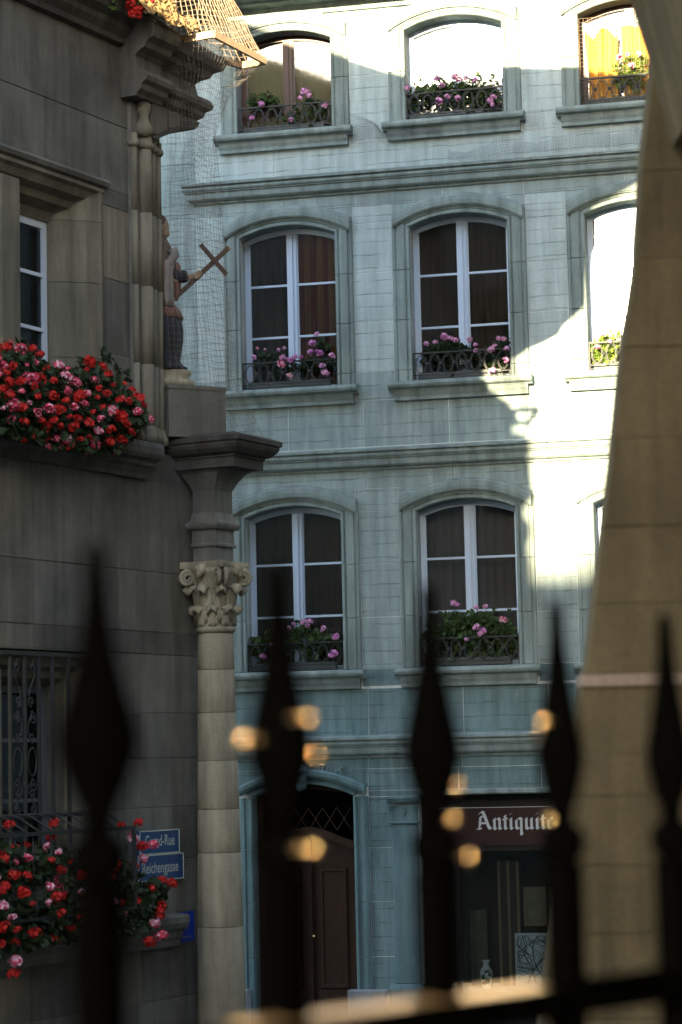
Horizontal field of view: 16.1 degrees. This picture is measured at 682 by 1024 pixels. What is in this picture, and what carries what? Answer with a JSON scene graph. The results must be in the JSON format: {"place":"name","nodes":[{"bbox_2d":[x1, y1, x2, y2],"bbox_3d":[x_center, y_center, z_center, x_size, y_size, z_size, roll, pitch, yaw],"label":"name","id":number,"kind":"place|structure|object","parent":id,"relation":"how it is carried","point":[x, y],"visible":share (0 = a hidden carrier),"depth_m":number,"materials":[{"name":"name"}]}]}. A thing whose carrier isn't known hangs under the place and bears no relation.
{"place":"outdoors","nodes":[
{"label":"outdoors","id":0,"kind":"place"},
{"bbox_2d":[160,11,198,385],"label":"neighbour house","id":1,"kind":"structure","parent":0,"point":[171,213],"depth_m":29.01,"materials":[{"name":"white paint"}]},
{"bbox_2d":[55,543,681,1023],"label":"iron fence","id":2,"kind":"object","parent":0,"point":[97,741],"visible":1,"depth_m":2.00,"materials":[{"name":"black metal"}]},
{"bbox_2d":[470,909,487,986],"bbox_3d":[1.584,5.041,27.949,0.200,0.880,0.160,-3,-6,13],"label":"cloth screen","id":3,"kind":"object","parent":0,"point":[478,937],"visible":0.9,"depth_m":27.95,"materials":[{"name":"grey fabric"}]},
{"bbox_2d":[497,860,524,985],"bbox_3d":[1.981,4.768,28.075,0.260,1.430,0.265,-3,-6,13],"label":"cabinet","id":4,"kind":"object","parent":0,"point":[510,898],"visible":0.73,"depth_m":27.97,"materials":[{"name":"brown wood"}]},
{"bbox_3d":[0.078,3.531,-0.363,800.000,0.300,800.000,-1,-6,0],"label":"ground","id":5,"kind":"structure","parent":0,"visible":0},
{"bbox_2d":[0,0,226,1023],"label":"corner house","id":6,"kind":"structure","parent":5,"relation":"on","point":[88,88],"depth_m":18.48,"materials":[{"name":"grey stone"}]},
{"bbox_2d":[20,226,28,390],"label":"curtain","id":7,"kind":"object","parent":6,"relation":"hanging from","point":[23,302],"visible":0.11,"depth_m":18.35,"materials":[{"name":"grey fabric"}]},
{"bbox_2d":[0,336,154,456],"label":"flower box","id":8,"kind":"object","parent":6,"relation":"attached to","point":[51,400],"visible":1,"depth_m":17.48,"materials":[{"name":"plant"}]},
{"bbox_2d":[0,818,177,978],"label":"flower box","id":9,"kind":"object","parent":6,"relation":"attached to","point":[152,898],"visible":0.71,"depth_m":16.83,"materials":[{"name":"plant"}]},
{"bbox_2d":[108,0,153,18],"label":"flower box","id":10,"kind":"object","parent":6,"relation":"attached to","point":[133,10],"visible":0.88,"depth_m":18.67,"materials":[{"name":"plant"}]},
{"bbox_2d":[137,829,179,854],"bbox_3d":[-1.411,2.553,18.707,0.026,0.182,0.568,-4,-7,28],"label":"street sign","id":11,"kind":"object","parent":6,"relation":"attached to","point":[168,840],"visible":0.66,"depth_m":18.74,"materials":[{"name":"blue metal"}]},
{"bbox_2d":[137,852,183,881],"bbox_3d":[-1.399,2.748,18.700,0.026,0.200,0.647,-4,-7,28],"label":"street sign","id":12,"kind":"object","parent":6,"relation":"attached to","point":[169,865],"visible":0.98,"depth_m":18.73,"materials":[{"name":"blue metal"}]},
{"bbox_2d":[180,911,193,941],"bbox_3d":[-1.210,3.258,19.003,0.009,0.230,0.200,-4,-7,28],"label":"sign","id":13,"kind":"object","parent":6,"relation":"attached to","point":[188,933],"visible":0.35,"depth_m":19.03,"materials":[{"name":"blue metal"}]},
{"bbox_2d":[180,30,266,68],"bbox_3d":[-1.033,-3.743,19.702,0.514,0.076,0.838,-4,-7,28],"label":"net frame","id":14,"kind":"object","parent":6,"relation":"attached to","point":[259,59],"visible":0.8,"depth_m":19.56,"materials":[{"name":"brown wood"}]},
{"bbox_2d":[161,0,261,59],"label":"bird net","id":15,"kind":"object","parent":14,"relation":"attached to","point":[211,20],"visible":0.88,"depth_m":19.77,"materials":[{"name":"beige fabric"}]},
{"bbox_2d":[165,38,262,435],"bbox_3d":[-1.168,-2.168,19.549,0.824,3.156,0.959,-4,-7,28],"label":"bird net","id":16,"kind":"object","parent":14,"relation":"hanging from","point":[196,195],"visible":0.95,"depth_m":19.46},
{"bbox_2d":[164,384,282,1023],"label":"corner column","id":17,"kind":"structure","parent":5,"relation":"on","point":[214,466],"depth_m":19.13,"materials":[{"name":"grey stone"}]},
{"bbox_2d":[162,215,202,384],"bbox_3d":[-1.385,-1.708,19.429,0.415,1.434,0.496,3,-7,-36],"label":"statue","id":18,"kind":"object","parent":17,"relation":"on","point":[173,344],"visible":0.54,"depth_m":19.30,"materials":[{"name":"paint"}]},
{"bbox_2d":[179,243,230,296],"bbox_3d":[-1.102,-1.941,19.372,0.443,0.430,0.041,-1,-6,0],"label":"cross","id":19,"kind":"object","parent":18,"relation":"attached to","point":[216,259],"visible":1,"depth_m":19.36,"materials":[{"name":"brown wood"}]},
{"bbox_2d":[180,0,646,1023],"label":"town house","id":20,"kind":"structure","parent":5,"relation":"on","point":[382,452],"depth_m":28.02,"materials":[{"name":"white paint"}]},
{"bbox_2d":[250,238,286,382],"bbox_3d":[-0.871,-2.364,28.998,0.446,1.830,0.076,-3,-6,13],"label":"curtain","id":21,"kind":"object","parent":20,"relation":"hanging from","point":[268,315],"visible":0.78,"depth_m":29.01,"materials":[{"name":"fabric"}]},
{"bbox_2d":[241,36,330,132],"bbox_3d":[-0.631,-5.109,29.008,1.158,1.227,0.081,-3,-6,13],"label":"window","id":22,"kind":"structure","parent":20,"relation":"in","point":[287,42],"depth_m":29.02,"materials":[{"name":"brown paint"}]},
{"bbox_2d":[243,87,330,132],"bbox_3d":[-0.632,-4.795,28.792,1.123,0.533,0.305,-3,-6,13],"label":"flower box","id":23,"kind":"object","parent":20,"relation":"on","point":[269,100],"visible":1,"depth_m":28.81,"materials":[{"name":"metal"}]},
{"bbox_2d":[247,42,330,127],"bbox_3d":[-0.604,-5.119,29.101,1.126,1.160,0.032,-3,-6,13],"label":"curtain","id":24,"kind":"object","parent":20,"relation":"hanging from","point":[312,67],"visible":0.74,"depth_m":29.10,"materials":[{"name":"white fabric"}]},
{"bbox_2d":[244,229,336,389],"bbox_3d":[-0.571,-2.399,28.729,1.158,1.948,0.081,-3,-6,13],"label":"window","id":25,"kind":"structure","parent":20,"relation":"in","point":[294,344],"depth_m":28.76,"materials":[{"name":"white paint"}]},
{"bbox_2d":[248,332,336,389],"bbox_3d":[-0.561,-1.777,28.479,1.133,0.636,0.279,-3,-6,13],"label":"flower box","id":26,"kind":"object","parent":20,"relation":"on","point":[320,345],"visible":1,"depth_m":28.46,"materials":[{"name":"metal"}]},
{"bbox_2d":[249,618,342,671],"bbox_3d":[-0.554,1.544,28.160,1.255,0.598,0.291,-3,-6,13],"label":"flower box","id":27,"kind":"object","parent":20,"relation":"on","point":[297,632],"visible":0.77,"depth_m":28.13,"materials":[{"name":"metal"}]},
{"bbox_2d":[250,508,344,672],"bbox_3d":[-0.498,0.911,28.389,1.158,1.925,0.081,-3,-6,13],"label":"window","id":28,"kind":"structure","parent":20,"relation":"in","point":[298,539],"depth_m":28.42,"materials":[{"name":"white paint"}]},
{"bbox_2d":[256,514,342,664],"bbox_3d":[-0.453,0.927,28.578,1.116,1.820,0.052,-3,-6,13],"label":"curtain","id":29,"kind":"object","parent":20,"relation":"hanging from","point":[322,536],"visible":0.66,"depth_m":28.58,"materials":[{"name":"fabric"}]},
{"bbox_2d":[257,784,356,1011],"bbox_3d":[-0.358,4.653,28.013,1.367,2.990,0.127,-3,-6,13],"label":"door","id":30,"kind":"structure","parent":20,"relation":"in","point":[330,873],"depth_m":27.96,"materials":[{"name":"brown wood"}]},
{"bbox_2d":[285,235,336,383],"bbox_3d":[-0.322,-2.403,28.738,0.656,1.830,0.040,-3,-6,13],"label":"curtain","id":31,"kind":"object","parent":20,"relation":"hanging from","point":[317,302],"visible":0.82,"depth_m":28.75,"materials":[{"name":"brown fabric"}]},
{"bbox_2d":[342,113,383,140],"bbox_3d":[0.251,-4.513,28.442,0.509,0.391,0.068,-3,-6,13],"label":"wire mesh","id":32,"kind":"object","parent":20,"relation":"attached to","point":[377,127],"visible":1,"depth_m":28.45,"materials":[{"name":"grey metal"}]},
{"bbox_2d":[386,125,443,139],"bbox_3d":[0.859,-4.442,28.252,0.690,0.161,0.040,-3,-6,13],"label":"wire mesh","id":33,"kind":"object","parent":20,"relation":"attached to","point":[415,132],"visible":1,"depth_m":28.24,"materials":[{"name":"grey metal"}]},
{"bbox_2d":[403,72,502,118],"bbox_3d":[1.346,-4.876,28.359,1.287,0.590,0.332,-3,-6,13],"label":"flower box","id":34,"kind":"object","parent":20,"relation":"on","point":[443,87],"visible":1,"depth_m":28.34,"materials":[{"name":"metal"}]},
{"bbox_2d":[408,20,502,118],"bbox_3d":[1.368,-5.202,28.540,1.157,1.227,0.081,-3,-6,13],"label":"window","id":35,"kind":"structure","parent":20,"relation":"in","point":[456,26],"depth_m":28.55,"materials":[{"name":"white paint"}]},
{"bbox_2d":[414,26,501,113],"bbox_3d":[1.381,-5.190,28.590,1.050,1.090,0.010,-3,-6,13],"label":"roller blind","id":36,"kind":"object","parent":20,"relation":"attached to","point":[481,52],"visible":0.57,"depth_m":28.60,"materials":[{"name":"white fabric"}]},
{"bbox_2d":[413,216,509,378],"bbox_3d":[1.427,-2.491,28.261,1.157,1.948,0.081,-3,-6,13],"label":"window","id":37,"kind":"structure","parent":20,"relation":"in","point":[462,244],"depth_m":28.29,"materials":[{"name":"white paint"}]},
{"bbox_2d":[419,223,509,373],"bbox_3d":[1.483,-2.472,28.448,1.126,1.830,0.077,-3,-6,13],"label":"curtain","id":38,"kind":"object","parent":20,"relation":"hanging from","point":[488,291],"visible":0.7,"depth_m":28.47,"materials":[{"name":"brown fabric"}]},
{"bbox_2d":[418,333,510,379],"bbox_3d":[1.449,-1.810,28.015,1.148,0.543,0.298,-3,-6,13],"label":"flower box","id":39,"kind":"object","parent":20,"relation":"on","point":[453,344],"visible":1,"depth_m":28.02,"materials":[{"name":"metal"}]},
{"bbox_2d":[420,500,518,666],"bbox_3d":[1.500,0.819,27.921,1.157,1.925,0.081,-3,-6,13],"label":"window","id":40,"kind":"structure","parent":20,"relation":"in","point":[470,531],"depth_m":27.94,"materials":[{"name":"white paint"}]},
{"bbox_2d":[425,506,517,659],"bbox_3d":[1.556,0.835,28.108,1.126,1.820,0.052,-3,-6,13],"label":"curtain","id":41,"kind":"object","parent":20,"relation":"hanging from","point":[495,527],"visible":0.66,"depth_m":28.13,"materials":[{"name":"fabric"}]},
{"bbox_2d":[438,600,518,665],"bbox_3d":[1.514,1.375,27.710,1.232,0.751,0.336,-3,-6,13],"label":"flower box","id":42,"kind":"object","parent":20,"relation":"attached to","point":[485,623],"visible":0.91,"depth_m":27.68,"materials":[{"name":"plant"}]},
{"bbox_2d":[480,959,492,988],"bbox_3d":[1.659,5.280,27.604,0.148,0.330,0.157,-3,-6,13],"label":"vase","id":43,"kind":"object","parent":20,"relation":"on","point":[486,973],"visible":0.97,"depth_m":27.55,"materials":[{"name":"ceramic"}]},
{"bbox_2d":[447,806,549,845],"bbox_3d":[2.160,3.566,27.493,2.238,0.435,0.076,-3,-6,13],"label":"shop sign","id":44,"kind":"object","parent":20,"relation":"attached to","point":[491,826],"visible":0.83,"depth_m":27.55,"materials":[{"name":"brown wood"}]},
{"bbox_2d":[448,137,550,160],"bbox_3d":[1.832,-4.212,28.038,1.216,0.275,0.044,-3,-6,13],"label":"wire mesh","id":45,"kind":"object","parent":20,"relation":"on","point":[498,149],"visible":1,"depth_m":28.05,"materials":[{"name":"grey metal"}]},
{"bbox_2d":[515,933,544,984],"bbox_3d":[2.247,5.102,27.465,0.535,0.630,0.040,-3,-6,13],"label":"painting","id":46,"kind":"object","parent":20,"relation":"on","point":[529,951],"visible":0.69,"depth_m":27.48,"materials":[{"name":"paper"}]},
{"bbox_2d":[523,887,544,925],"bbox_3d":[2.224,4.521,27.723,0.255,0.440,0.040,-3,-6,13],"label":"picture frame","id":47,"kind":"object","parent":20,"relation":"attached to","point":[534,911],"visible":0.87,"depth_m":27.72,"materials":[{"name":"grey metal"}]},
{"bbox_2d":[551,127,641,152],"bbox_3d":[3.053,-4.303,27.771,1.303,0.266,0.034,-3,-6,13],"label":"wire mesh","id":48,"kind":"object","parent":20,"relation":"on","point":[590,130],"visible":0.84,"depth_m":27.82,"materials":[{"name":"grey metal"}]},
{"bbox_2d":[596,502,602,542],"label":"window","id":49,"kind":"structure","parent":20,"relation":"in","point":[598,507],"depth_m":27.64,"materials":[{"name":"white paint"}]},
{"bbox_2d":[585,28,618,98],"bbox_3d":[3.030,-5.158,28.031,0.387,0.940,0.078,-3,-6,13],"label":"curtain","id":50,"kind":"object","parent":20,"relation":"hanging from","point":[595,58],"visible":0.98,"depth_m":28.03,"materials":[{"name":"yellow fabric"}]},
{"bbox_2d":[590,329,620,369],"bbox_3d":[3.318,-1.875,27.589,1.100,0.477,0.290,-3,-6,13],"label":"flower box","id":51,"kind":"object","parent":20,"relation":"on","point":[610,350],"visible":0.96,"depth_m":27.66,"materials":[{"name":"metal"}]},
{"bbox_2d":[580,4,636,103],"bbox_3d":[3.367,-5.294,28.072,1.157,1.227,0.081,-3,-6,13],"label":"window","id":52,"kind":"structure","parent":20,"relation":"in","point":[627,9],"depth_m":28.17,"materials":[{"name":"white paint"}]},
{"bbox_2d":[587,204,634,369],"bbox_3d":[3.426,-2.583,27.794,1.157,1.948,0.081,-3,-6,13],"label":"window","id":53,"kind":"structure","parent":20,"relation":"in","point":[590,239],"depth_m":27.91,"materials":[{"name":"white paint"}]},
{"bbox_2d":[593,213,631,362],"bbox_3d":[3.472,-2.564,27.983,1.116,1.830,0.078,-3,-6,13],"label":"curtain","id":54,"kind":"object","parent":20,"relation":"hanging from","point":[612,235],"visible":0.3,"depth_m":28.08,"materials":[{"name":"white fabric"}]},
{"bbox_2d":[579,14,645,103],"bbox_3d":[3.324,-5.231,27.875,1.152,1.048,0.016,-3,-6,13],"label":"window net","id":55,"kind":"object","parent":20,"relation":"attached to","point":[601,60],"depth_m":27.93,"materials":[{"name":"fabric"}]},
{"bbox_2d":[586,50,647,103],"bbox_3d":[3.300,-5.026,27.885,0.987,0.634,0.276,-3,-6,13],"label":"flower box","id":56,"kind":"object","parent":20,"relation":"on","point":[632,68],"visible":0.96,"depth_m":27.90,"materials":[{"name":"metal"}]},
{"bbox_2d":[621,25,647,95],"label":"curtain","id":57,"kind":"object","parent":20,"relation":"hanging from","point":[635,31],"visible":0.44,"depth_m":27.99,"materials":[{"name":"yellow fabric"}]},
{"bbox_2d":[537,0,681,1023],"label":"stone pier","id":58,"kind":"structure","parent":5,"relation":"on","point":[637,585],"depth_m":6.91,"materials":[{"name":"beige stone"}]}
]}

